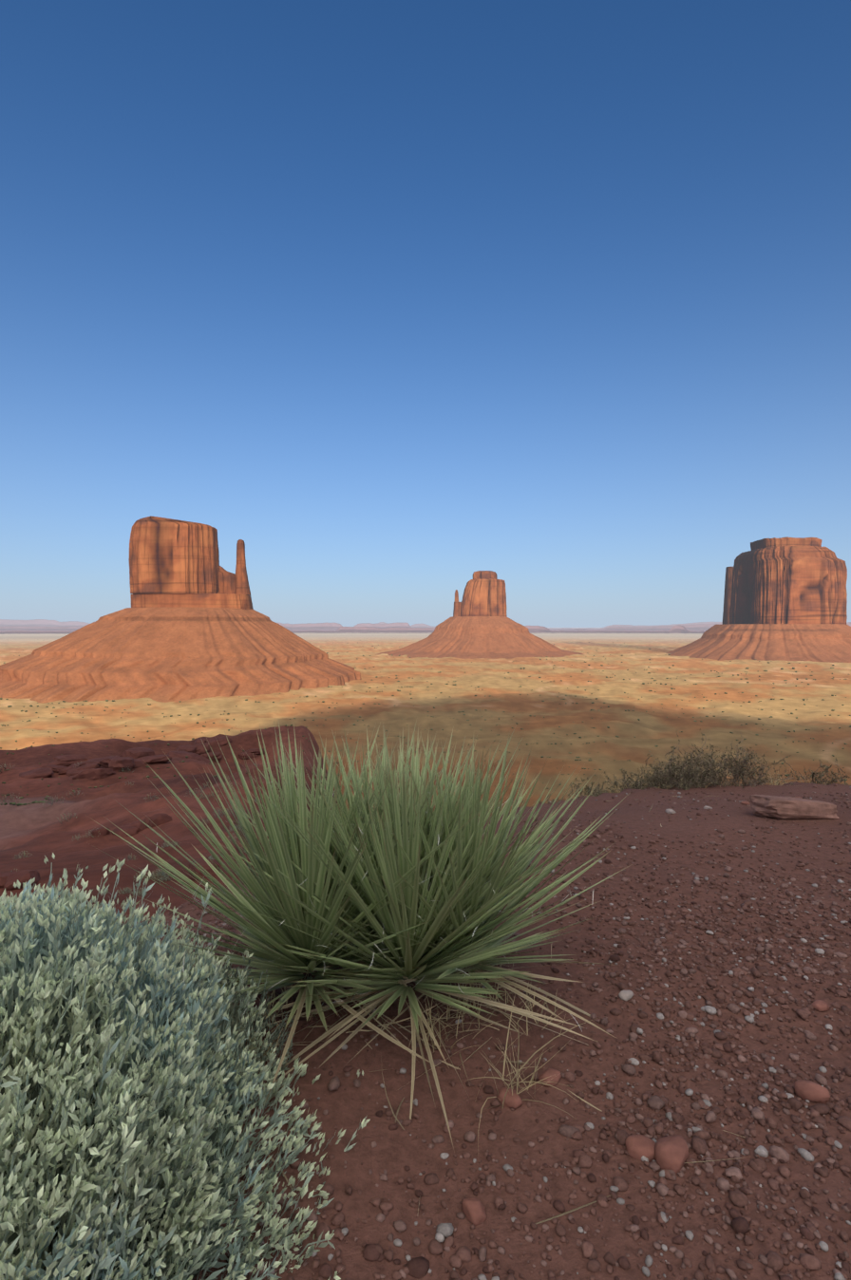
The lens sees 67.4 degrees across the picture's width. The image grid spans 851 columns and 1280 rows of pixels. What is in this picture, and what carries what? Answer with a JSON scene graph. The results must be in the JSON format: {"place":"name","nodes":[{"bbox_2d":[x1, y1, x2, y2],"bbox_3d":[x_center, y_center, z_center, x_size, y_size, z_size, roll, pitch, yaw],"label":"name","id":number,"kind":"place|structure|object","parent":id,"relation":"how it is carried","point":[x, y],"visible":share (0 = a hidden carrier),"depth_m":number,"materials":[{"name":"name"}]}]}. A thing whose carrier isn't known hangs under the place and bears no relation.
{"place":"outdoors","nodes":[
{"label":"outdoors","id":0,"kind":"place"},
{"bbox_2d":[0,627,850,1279],"bbox_3d":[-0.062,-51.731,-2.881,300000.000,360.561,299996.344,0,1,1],"label":"ground","id":1,"kind":"structure","parent":0,"point":[38,833],"depth_m":2.88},
{"bbox_2d":[0,761,266,900],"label":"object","id":2,"kind":"object","parent":1,"relation":"on","point":[161,874],"visible":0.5,"depth_m":32.85,"materials":[{"name":"brown stone"}]},
{"bbox_2d":[0,735,272,890],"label":"rock outcrop","id":3,"kind":"object","parent":1,"relation":"on","point":[130,759],"visible":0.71,"depth_m":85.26,"materials":[{"name":"brown stone"}]},
{"bbox_2d":[0,515,360,703],"bbox_3d":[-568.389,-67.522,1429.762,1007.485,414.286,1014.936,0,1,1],"label":"butte","id":4,"kind":"object","parent":1,"relation":"on","point":[191,623],"visible":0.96,"depth_m":1244.27,"materials":[{"name":"orange stone"}]},
{"bbox_2d":[0,852,369,1279],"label":"sagebrush","id":5,"kind":"object","parent":1,"relation":"on","point":[121,1129],"visible":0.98,"depth_m":1.08,"materials":[{"name":"green plant"}]},
{"bbox_2d":[167,959,298,1114],"bbox_3d":[-0.540,0.984,1.556,0.444,0.374,0.434,0,1,1],"label":"sage shrub","id":6,"kind":"object","parent":1,"relation":"on","point":[235,1019],"visible":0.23,"depth_m":1.56,"materials":[{"name":"green plant"}]},
{"bbox_2d":[88,715,635,1152],"bbox_3d":[-0.148,0.728,1.941,1.556,0.973,1.296,0,1,1],"label":"yucca","id":7,"kind":"object","parent":1,"relation":"on","point":[390,885],"visible":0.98,"depth_m":1.79,"materials":[{"name":"green plant"}]},
{"bbox_2d":[0,639,850,806],"bbox_3d":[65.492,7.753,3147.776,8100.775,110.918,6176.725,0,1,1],"label":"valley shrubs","id":8,"kind":"object","parent":1,"relation":"on","point":[18,804],"visible":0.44,"depth_m":853.84,"materials":[{"name":"green plant"}]},
{"bbox_2d":[0,619,850,634],"bbox_3d":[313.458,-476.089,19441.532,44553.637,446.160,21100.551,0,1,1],"label":"distant mesas","id":9,"kind":"structure","parent":1,"relation":"on","point":[35,626],"depth_m":17954.23,"materials":[{"name":"stone"}]},
{"bbox_2d":[375,570,583,658],"bbox_3d":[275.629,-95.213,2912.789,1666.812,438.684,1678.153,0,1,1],"label":"butte","id":10,"kind":"object","parent":1,"relation":"on","point":[479,624],"visible":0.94,"depth_m":2735.45,"materials":[{"name":"orange stone"}]},
{"bbox_2d":[211,768,799,1127],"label":"dry grass","id":11,"kind":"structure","parent":1,"relation":"on","point":[447,1011],"depth_m":1.72,"materials":[{"name":"beige plant"}]},
{"bbox_2d":[211,785,850,1223],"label":"dead twigs","id":12,"kind":"object","parent":1,"relation":"on","point":[457,1068],"visible":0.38,"depth_m":1.67,"materials":[{"name":"brown wood"}]},
{"bbox_2d":[219,728,849,889],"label":"distant shrubs","id":13,"kind":"object","parent":1,"relation":"on","point":[689,780],"visible":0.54,"depth_m":5.69,"materials":[{"name":"green plant"}]},
{"bbox_2d":[461,796,829,1225],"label":"stones","id":14,"kind":"object","parent":1,"relation":"on","point":[669,1152],"visible":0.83,"depth_m":1.35,"materials":[{"name":"brown stone"}]},
{"bbox_2d":[665,536,850,662],"bbox_3d":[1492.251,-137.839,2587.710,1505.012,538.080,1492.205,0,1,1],"label":"butte","id":15,"kind":"object","parent":1,"relation":"on","point":[784,598],"visible":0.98,"depth_m":2441.15,"materials":[{"name":"orange stone"}]},
{"bbox_2d":[749,794,838,819],"bbox_3d":[2.222,1.019,3.854,0.513,0.180,0.255,0,1,-12],"label":"rock slab","id":16,"kind":"object","parent":1,"relation":"on","point":[781,807],"visible":0.85,"depth_m":3.75,"materials":[{"name":"brown stone"}]},
{"bbox_2d":[0,0,850,627],"label":"sky","id":17,"kind":"structure","parent":0,"point":[394,302],"materials":[{"name":"blue"}]},
{"bbox_2d":[121,781,850,1279],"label":"gravel","id":18,"kind":"structure","parent":0,"point":[739,1224],"depth_m":1.48,"materials":[{"name":"brown gravel"}]}
]}

